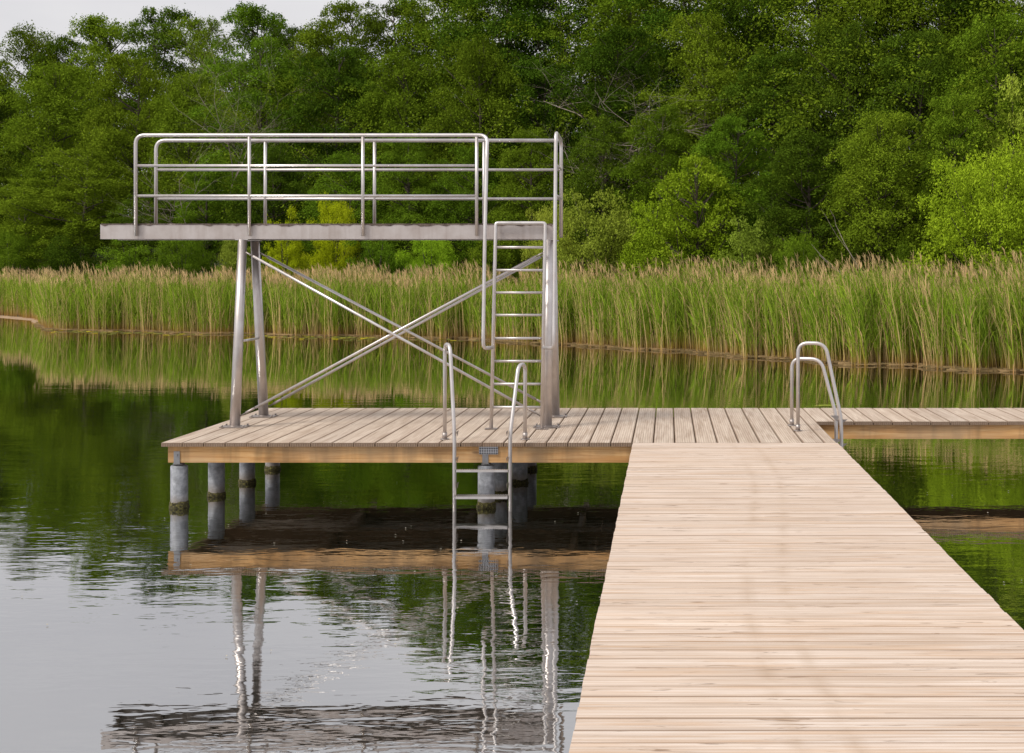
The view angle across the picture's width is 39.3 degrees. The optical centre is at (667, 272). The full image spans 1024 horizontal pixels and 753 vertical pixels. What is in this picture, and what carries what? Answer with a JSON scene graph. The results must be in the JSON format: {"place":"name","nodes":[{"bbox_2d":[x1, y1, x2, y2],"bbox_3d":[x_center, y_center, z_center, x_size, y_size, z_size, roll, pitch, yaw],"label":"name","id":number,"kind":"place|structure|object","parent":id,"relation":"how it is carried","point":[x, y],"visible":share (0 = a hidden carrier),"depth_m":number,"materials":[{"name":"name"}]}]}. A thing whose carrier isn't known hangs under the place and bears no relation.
{"place":"outdoors","nodes":[
{"label":"outdoors","id":0,"kind":"place"},
{"bbox_2d":[0,315,42,322],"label":"sand bank","id":1,"kind":"structure","parent":0,"point":[21,318],"depth_m":76.64,"materials":[{"name":"beige sand"}]},
{"bbox_2d":[100,131,567,429],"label":"diving tower","id":2,"kind":"structure","parent":0,"point":[484,231],"depth_m":16.76,"materials":[{"name":"metal"}]},
{"bbox_2d":[0,0,1021,187],"label":"sky","id":3,"kind":"structure","parent":0,"point":[54,16],"materials":[{"name":"white"}]},
{"bbox_2d":[3,204,1019,367],"bbox_3d":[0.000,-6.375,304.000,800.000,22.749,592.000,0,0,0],"label":"ground","id":4,"kind":"structure","parent":0,"point":[215,264],"depth_m":81.74,"materials":[{"name":"green plant"}]},
{"bbox_2d":[0,59,30,167],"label":"broadleaf tree","id":5,"kind":"object","parent":4,"relation":"on","point":[6,78],"visible":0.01,"depth_m":141.26,"materials":[{"name":"green plant"}]},
{"bbox_2d":[0,161,34,265],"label":"broadleaf tree","id":6,"kind":"object","parent":4,"relation":"on","point":[4,171],"visible":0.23,"depth_m":104.78,"materials":[{"name":"green plant"}]},
{"bbox_2d":[0,223,46,281],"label":"rounded shrub","id":7,"kind":"object","parent":4,"relation":"on","point":[12,256],"visible":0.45,"depth_m":91.78,"materials":[{"name":"green plant"}]},
{"bbox_2d":[0,83,68,215],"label":"broadleaf tree","id":8,"kind":"object","parent":4,"relation":"on","point":[19,155],"visible":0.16,"depth_m":121.14,"materials":[{"name":"green plant"}]},
{"bbox_2d":[0,20,71,216],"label":"broadleaf tree","id":9,"kind":"object","parent":4,"relation":"on","point":[32,45],"visible":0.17,"depth_m":133.04,"materials":[{"name":"green plant"}]},
{"bbox_2d":[0,177,99,277],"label":"broadleaf tree","id":10,"kind":"object","parent":4,"relation":"on","point":[29,184],"visible":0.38,"depth_m":96.93,"materials":[{"name":"green plant"}]},
{"bbox_2d":[0,60,127,250],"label":"broadleaf tree","id":11,"kind":"object","parent":4,"relation":"on","point":[57,104],"visible":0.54,"depth_m":112.24,"materials":[{"name":"green plant"}]},
{"bbox_2d":[23,34,113,212],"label":"broadleaf tree","id":12,"kind":"object","parent":4,"relation":"on","point":[60,46],"visible":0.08,"depth_m":131.90,"materials":[{"name":"green plant"}]},
{"bbox_2d":[36,232,104,289],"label":"rounded shrub","id":13,"kind":"object","parent":4,"relation":"on","point":[57,254],"visible":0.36,"depth_m":86.13,"materials":[{"name":"green plant"}]},
{"bbox_2d":[0,148,155,277],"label":"broadleaf tree","id":14,"kind":"object","parent":4,"relation":"on","point":[76,192],"visible":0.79,"depth_m":93.85,"materials":[{"name":"green plant"}]},
{"bbox_2d":[28,12,158,196],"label":"broadleaf tree","id":15,"kind":"object","parent":4,"relation":"on","point":[95,30],"visible":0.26,"depth_m":121.75,"materials":[{"name":"green plant"}]},
{"bbox_2d":[59,52,186,263],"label":"broadleaf tree","id":16,"kind":"object","parent":4,"relation":"on","point":[99,120],"visible":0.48,"depth_m":104.44,"materials":[{"name":"green plant"}]},
{"bbox_2d":[95,239,156,286],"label":"rounded shrub","id":17,"kind":"object","parent":4,"relation":"on","point":[125,259],"visible":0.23,"depth_m":69.71,"materials":[{"name":"green plant"}]},
{"bbox_2d":[92,192,200,275],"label":"broadleaf tree","id":18,"kind":"object","parent":4,"relation":"on","point":[130,203],"visible":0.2,"depth_m":74.75,"materials":[{"name":"green plant"}]},
{"bbox_2d":[95,3,215,205],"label":"broadleaf tree","id":19,"kind":"object","parent":4,"relation":"on","point":[158,42],"visible":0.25,"depth_m":119.51,"materials":[{"name":"green plant"}]},
{"bbox_2d":[145,240,217,291],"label":"rounded shrub","id":20,"kind":"object","parent":4,"relation":"on","point":[187,265],"visible":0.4,"depth_m":68.25,"materials":[{"name":"green plant"}]},
{"bbox_2d":[134,15,239,216],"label":"broadleaf tree","id":21,"kind":"object","parent":4,"relation":"on","point":[199,35],"visible":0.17,"depth_m":113.99,"materials":[{"name":"green plant"}]},
{"bbox_2d":[133,70,252,250],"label":"broadleaf tree","id":22,"kind":"object","parent":4,"relation":"on","point":[176,96],"visible":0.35,"depth_m":95.18,"materials":[{"name":"green plant"}]},
{"bbox_2d":[154,167,264,278],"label":"broadleaf tree","id":23,"kind":"object","parent":4,"relation":"on","point":[206,183],"visible":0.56,"depth_m":74.61,"materials":[{"name":"green plant"}]},
{"bbox_2d":[97,13,347,271],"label":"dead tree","id":24,"kind":"object","parent":4,"relation":"on","point":[215,143],"visible":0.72,"depth_m":74.04,"materials":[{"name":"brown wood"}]},
{"bbox_2d":[177,1,287,188],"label":"broadleaf tree","id":25,"kind":"object","parent":4,"relation":"on","point":[244,13],"visible":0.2,"depth_m":103.42,"materials":[{"name":"green plant"}]},
{"bbox_2d":[211,240,264,283],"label":"rounded shrub","id":26,"kind":"object","parent":4,"relation":"on","point":[227,256],"visible":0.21,"depth_m":66.86,"materials":[{"name":"green plant"}]},
{"bbox_2d":[183,34,327,257],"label":"broadleaf tree","id":27,"kind":"object","parent":4,"relation":"on","point":[255,98],"visible":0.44,"depth_m":83.86,"materials":[{"name":"green plant"}]},
{"bbox_2d":[219,142,318,277],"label":"broadleaf tree","id":28,"kind":"object","parent":4,"relation":"on","point":[275,178],"visible":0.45,"depth_m":72.66,"materials":[{"name":"green plant"}]},
{"bbox_2d":[166,0,374,223],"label":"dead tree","id":29,"kind":"object","parent":4,"relation":"on","point":[247,96],"visible":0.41,"depth_m":85.32,"materials":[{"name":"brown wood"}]},
{"bbox_2d":[261,207,308,285],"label":"golden shrub","id":30,"kind":"object","parent":4,"relation":"on","point":[294,251],"visible":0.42,"depth_m":67.26,"materials":[{"name":"green plant"}]},
{"bbox_2d":[248,25,324,215],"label":"broadleaf tree","id":31,"kind":"object","parent":4,"relation":"on","point":[281,36],"visible":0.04,"depth_m":99.23,"materials":[{"name":"green plant"}]},
{"bbox_2d":[268,26,355,208],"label":"broadleaf tree","id":32,"kind":"object","parent":4,"relation":"on","point":[320,49],"visible":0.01,"depth_m":96.90,"materials":[{"name":"green plant"}]},
{"bbox_2d":[297,191,362,282],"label":"golden shrub","id":33,"kind":"object","parent":4,"relation":"on","point":[327,248],"visible":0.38,"depth_m":66.98,"materials":[{"name":"green plant"}]},
{"bbox_2d":[254,44,407,259],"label":"broadleaf tree","id":34,"kind":"object","parent":4,"relation":"on","point":[345,52],"visible":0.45,"depth_m":79.34,"materials":[{"name":"green plant"}]},
{"bbox_2d":[277,0,401,204],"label":"broadleaf tree","id":35,"kind":"object","parent":4,"relation":"on","point":[321,38],"visible":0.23,"depth_m":90.88,"materials":[{"name":"green plant"}]},
{"bbox_2d":[283,148,401,277],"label":"broadleaf tree","id":36,"kind":"object","parent":4,"relation":"on","point":[353,185],"visible":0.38,"depth_m":69.50,"materials":[{"name":"green plant"}]},
{"bbox_2d":[342,240,407,284],"bbox_3d":[-13.045,0.170,64.130,3.732,4.588,3.736,0,0,16],"label":"rounded shrub","id":37,"kind":"object","parent":4,"relation":"on","point":[391,261],"visible":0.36,"depth_m":63.74,"materials":[{"name":"green plant"}]},
{"bbox_2d":[329,0,455,221],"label":"broadleaf tree","id":38,"kind":"object","parent":4,"relation":"on","point":[371,24],"visible":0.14,"depth_m":88.32,"materials":[{"name":"green plant"}]},
{"bbox_2d":[340,48,463,262],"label":"broadleaf tree","id":39,"kind":"object","parent":4,"relation":"on","point":[381,95],"visible":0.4,"depth_m":76.62,"materials":[{"name":"green plant"}]},
{"bbox_2d":[351,132,462,281],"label":"broadleaf tree","id":40,"kind":"object","parent":4,"relation":"on","point":[410,215],"visible":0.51,"depth_m":66.88,"materials":[{"name":"green plant"}]},
{"bbox_2d":[389,240,459,292],"bbox_3d":[-10.590,0.139,62.877,3.741,4.346,3.673,0,0,-30],"label":"rounded shrub","id":41,"kind":"object","parent":4,"relation":"on","point":[419,261],"visible":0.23,"depth_m":62.69,"materials":[{"name":"green plant"}]},
{"bbox_2d":[342,0,522,194],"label":"broadleaf tree","id":42,"kind":"object","parent":4,"relation":"on","point":[435,28],"visible":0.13,"depth_m":86.13,"materials":[{"name":"green plant"}]},
{"bbox_2d":[420,142,517,277],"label":"broadleaf tree","id":43,"kind":"object","parent":4,"relation":"on","point":[469,178],"visible":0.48,"depth_m":65.73,"materials":[{"name":"green plant"}]},
{"bbox_2d":[407,31,534,263],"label":"broadleaf tree","id":44,"kind":"object","parent":4,"relation":"on","point":[495,89],"visible":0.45,"depth_m":74.04,"materials":[{"name":"green plant"}]},
{"bbox_2d":[458,240,513,282],"bbox_3d":[-7.841,0.269,61.828,3.180,4.013,3.560,0,0,15],"label":"rounded shrub","id":45,"kind":"object","parent":4,"relation":"on","point":[478,257],"visible":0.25,"depth_m":61.71,"materials":[{"name":"green plant"}]},
{"bbox_2d":[421,0,580,222],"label":"broadleaf tree","id":46,"kind":"object","parent":4,"relation":"on","point":[492,25],"visible":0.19,"depth_m":82.60,"materials":[{"name":"green plant"}]},
{"bbox_2d":[0,245,1023,371],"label":"reeds","id":47,"kind":"object","parent":4,"relation":"on","point":[864,318],"visible":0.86,"depth_m":47.04,"materials":[{"name":"green plant"}]},
{"bbox_2d":[0,0,1023,283],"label":"woodland understorey","id":48,"kind":"object","parent":4,"relation":"on","point":[800,28],"visible":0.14,"depth_m":62.17,"materials":[{"name":"green plant"}]},
{"bbox_2d":[480,127,574,284],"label":"broadleaf tree","id":49,"kind":"object","parent":4,"relation":"on","point":[502,214],"visible":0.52,"depth_m":63.49,"materials":[{"name":"green plant"}]},
{"bbox_2d":[34,323,1023,371],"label":"reed litter","id":50,"kind":"object","parent":4,"relation":"on","point":[946,367],"visible":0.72,"depth_m":45.94,"materials":[{"name":"brown plant"}]},
{"bbox_2d":[482,56,599,241],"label":"broadleaf tree","id":51,"kind":"object","parent":4,"relation":"on","point":[530,73],"visible":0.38,"depth_m":74.39,"materials":[{"name":"green plant"}]},
{"bbox_2d":[519,201,582,282],"bbox_3d":[-4.948,-0.407,59.455,3.084,5.700,3.141,0,0,-29],"label":"rounded shrub","id":52,"kind":"object","parent":4,"relation":"on","point":[534,252],"visible":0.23,"depth_m":59.05,"materials":[{"name":"green plant"}]},
{"bbox_2d":[467,0,643,213],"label":"broadleaf tree","id":53,"kind":"object","parent":4,"relation":"on","point":[530,16],"visible":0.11,"depth_m":79.54,"materials":[{"name":"green plant"}]},
{"bbox_2d":[504,58,667,275],"bbox_3d":[-2.793,-4.707,64.516,10.595,11.506,6.358,0,0,-31],"label":"dead tree","id":54,"kind":"object","parent":4,"relation":"on","point":[596,139],"visible":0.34,"depth_m":64.22,"materials":[{"name":"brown wood"}]},
{"bbox_2d":[548,114,643,274],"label":"broadleaf tree","id":55,"kind":"object","parent":4,"relation":"on","point":[601,145],"visible":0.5,"depth_m":60.91,"materials":[{"name":"green plant"}]},
{"bbox_2d":[557,184,641,277],"bbox_3d":[-2.807,-0.479,56.708,5.473,6.086,6.128,0,0,11],"label":"rounded shrub","id":56,"kind":"object","parent":4,"relation":"on","point":[594,245],"visible":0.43,"depth_m":56.06,"materials":[{"name":"green plant"}]},
{"bbox_2d":[508,0,697,202],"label":"broadleaf tree","id":57,"kind":"object","parent":4,"relation":"on","point":[609,5],"visible":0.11,"depth_m":75.71,"materials":[{"name":"green plant"}]},
{"bbox_2d":[546,25,708,275],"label":"broadleaf tree","id":58,"kind":"object","parent":4,"relation":"on","point":[598,63],"visible":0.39,"depth_m":65.37,"materials":[{"name":"green plant"}]},
{"bbox_2d":[522,49,742,270],"bbox_3d":[-0.624,-4.710,62.801,10.762,12.097,16.446,0,0,-29],"label":"dead tree","id":59,"kind":"object","parent":4,"relation":"on","point":[631,147],"visible":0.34,"depth_m":61.85,"materials":[{"name":"grey wood"}]},
{"bbox_2d":[614,182,685,290],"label":"sapling","id":60,"kind":"object","parent":4,"relation":"on","point":[635,209],"visible":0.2,"depth_m":55.41,"materials":[{"name":"green plant"}]},
{"bbox_2d":[602,102,709,276],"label":"broadleaf tree","id":61,"kind":"object","parent":4,"relation":"on","point":[669,139],"visible":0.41,"depth_m":57.43,"materials":[{"name":"green plant"}]},
{"bbox_2d":[563,0,761,216],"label":"broadleaf tree","id":62,"kind":"object","parent":4,"relation":"on","point":[647,18],"visible":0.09,"depth_m":72.29,"materials":[{"name":"green plant"}]},
{"bbox_2d":[620,9,759,259],"bbox_3d":[1.362,-5.457,62.915,6.349,12.777,6.769,0,0,31],"label":"broadleaf tree","id":63,"kind":"object","parent":4,"relation":"on","point":[706,32],"visible":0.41,"depth_m":62.17,"materials":[{"name":"green plant"}]},
{"bbox_2d":[625,150,758,280],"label":"sapling","id":64,"kind":"object","parent":4,"relation":"on","point":[714,180],"visible":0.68,"depth_m":51.92,"materials":[{"name":"green plant"}]},
{"bbox_2d":[637,0,822,207],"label":"broadleaf tree","id":65,"kind":"object","parent":4,"relation":"on","point":[730,17],"visible":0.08,"depth_m":67.92,"materials":[{"name":"green plant"}]},
{"bbox_2d":[678,114,788,273],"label":"broadleaf tree","id":66,"kind":"object","parent":4,"relation":"on","point":[720,143],"visible":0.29,"depth_m":53.81,"materials":[{"name":"green plant"}]},
{"bbox_2d":[695,213,794,284],"bbox_3d":[2.805,0.177,49.281,4.620,4.493,4.126,0,0,28],"label":"rounded shrub","id":67,"kind":"object","parent":4,"relation":"on","point":[751,249],"visible":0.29,"depth_m":48.99,"materials":[{"name":"green plant"}]},
{"bbox_2d":[698,46,843,272],"bbox_3d":[4.332,-4.228,57.920,7.115,10.005,6.900,0,0,-33],"label":"broadleaf tree","id":68,"kind":"object","parent":4,"relation":"on","point":[753,109],"visible":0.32,"depth_m":57.08,"materials":[{"name":"green plant"}]},
{"bbox_2d":[771,227,829,284],"bbox_3d":[4.351,0.458,47.406,2.458,4.110,2.504,0,0,-11],"label":"rounded shrub","id":69,"kind":"object","parent":4,"relation":"on","point":[809,250],"visible":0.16,"depth_m":47.13,"materials":[{"name":"green plant"}]},
{"bbox_2d":[728,126,876,280],"bbox_3d":[5.134,-1.701,50.173,5.476,7.001,5.832,0,0,-33],"label":"broadleaf tree","id":70,"kind":"object","parent":4,"relation":"on","point":[799,162],"visible":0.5,"depth_m":49.59,"materials":[{"name":"green plant"}]},
{"bbox_2d":[723,0,916,229],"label":"broadleaf tree","id":71,"kind":"object","parent":4,"relation":"on","point":[751,5],"visible":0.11,"depth_m":64.67,"materials":[{"name":"green plant"}]},
{"bbox_2d":[812,209,856,274],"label":"dead tree","id":72,"kind":"object","parent":4,"relation":"on","point":[843,244],"visible":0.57,"depth_m":45.21,"materials":[{"name":"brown wood"}]},
{"bbox_2d":[770,12,914,259],"bbox_3d":[6.588,-4.607,55.518,7.171,10.893,7.274,0,0,-34],"label":"broadleaf tree","id":73,"kind":"object","parent":4,"relation":"on","point":[843,111],"visible":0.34,"depth_m":55.13,"materials":[{"name":"green plant"}]},
{"bbox_2d":[826,234,878,282],"bbox_3d":[6.054,0.552,46.550,2.412,3.800,2.410,0,0,41],"label":"rounded shrub","id":74,"kind":"object","parent":4,"relation":"on","point":[855,251],"visible":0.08,"depth_m":46.45,"materials":[{"name":"green plant"}]},
{"bbox_2d":[782,0,957,153],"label":"broadleaf tree","id":75,"kind":"object","parent":4,"relation":"on","point":[888,10],"visible":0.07,"depth_m":62.50,"materials":[{"name":"green plant"}]},
{"bbox_2d":[810,107,947,282],"bbox_3d":[7.522,-1.696,47.517,5.553,7.588,5.632,0,0,-20],"label":"broadleaf tree","id":76,"kind":"object","parent":4,"relation":"on","point":[875,162],"visible":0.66,"depth_m":46.78,"materials":[{"name":"green plant"}]},
{"bbox_2d":[884,238,928,279],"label":"rounded shrub","id":77,"kind":"object","parent":4,"relation":"on","point":[900,254],"visible":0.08,"depth_m":45.12,"materials":[{"name":"green plant"}]},
{"bbox_2d":[835,24,989,269],"bbox_3d":[9.611,-4.152,53.302,6.775,10.279,6.986,0,0,21],"label":"broadleaf tree","id":78,"kind":"object","parent":4,"relation":"on","point":[936,70],"visible":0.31,"depth_m":52.79,"materials":[{"name":"green plant"}]},
{"bbox_2d":[865,0,1022,191],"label":"broadleaf tree","id":79,"kind":"object","parent":4,"relation":"on","point":[954,6],"visible":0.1,"depth_m":59.71,"materials":[{"name":"green plant"}]},
{"bbox_2d":[894,133,1023,287],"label":"willow","id":80,"kind":"object","parent":4,"relation":"on","point":[952,226],"visible":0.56,"depth_m":42.16,"materials":[{"name":"green plant"}]},
{"bbox_2d":[906,90,1017,271],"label":"broadleaf tree","id":81,"kind":"object","parent":4,"relation":"on","point":[945,125],"visible":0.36,"depth_m":46.89,"materials":[{"name":"green plant"}]},
{"bbox_2d":[906,0,1023,203],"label":"broadleaf tree","id":82,"kind":"object","parent":4,"relation":"on","point":[1008,7],"visible":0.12,"depth_m":58.94,"materials":[{"name":"green plant"}]},
{"bbox_2d":[914,9,1023,248],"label":"broadleaf tree","id":83,"kind":"object","parent":4,"relation":"on","point":[981,36],"visible":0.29,"depth_m":50.17,"materials":[{"name":"green plant"}]},
{"bbox_2d":[949,70,1023,273],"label":"willow","id":84,"kind":"object","parent":4,"relation":"on","point":[1015,90],"visible":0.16,"depth_m":47.11,"materials":[{"name":"green plant"}]},
{"bbox_2d":[973,21,1023,147],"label":"broadleaf tree","id":85,"kind":"object","parent":4,"relation":"on","point":[1006,87],"visible":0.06,"depth_m":57.30,"materials":[{"name":"green plant"}]},
{"bbox_2d":[996,78,1023,187],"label":"broadleaf tree","id":86,"kind":"object","parent":4,"relation":"on","point":[1019,115],"visible":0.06,"depth_m":49.09,"materials":[{"name":"green plant"}]},
{"bbox_2d":[0,318,1023,752],"bbox_3d":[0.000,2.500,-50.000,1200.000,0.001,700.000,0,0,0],"label":"water","id":87,"kind":"structure","parent":0,"point":[474,634],"depth_m":13.08,"materials":[{"name":"green liquid"}]},
{"bbox_2d":[44,330,478,342],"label":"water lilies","id":88,"kind":"object","parent":87,"relation":"on","point":[112,333],"visible":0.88,"depth_m":55.14,"materials":[{"name":"green plant"}]},
{"bbox_2d":[161,408,835,508],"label":"bathing platform","id":89,"kind":"structure","parent":87,"relation":"in","point":[403,435],"depth_m":15.76,"materials":[{"name":"brown wood"}]},
{"bbox_2d":[440,343,529,511],"bbox_3d":[-1.972,2.000,15.047,0.965,2.500,0.565,0,0,0],"label":"pool ladder","id":90,"kind":"object","parent":89,"relation":"attached to","point":[508,496],"visible":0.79,"depth_m":14.89,"materials":[{"name":"metal"}]},
{"bbox_2d":[788,341,847,447],"bbox_3d":[1.718,2.015,16.335,0.625,2.470,0.750,0,0,0],"label":"pool ladder","id":91,"kind":"object","parent":89,"relation":"attached to","point":[838,418],"visible":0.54,"depth_m":16.08,"materials":[{"name":"metal"}]},
{"bbox_2d":[569,443,1023,752],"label":"walkway","id":92,"kind":"structure","parent":87,"relation":"in","point":[795,598],"depth_m":7.25,"materials":[{"name":"brown wood"}]},
{"bbox_2d":[803,408,1023,438],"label":"side jetty","id":93,"kind":"object","parent":87,"relation":"in","point":[934,423],"visible":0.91,"depth_m":17.17,"materials":[{"name":"brown wood"}]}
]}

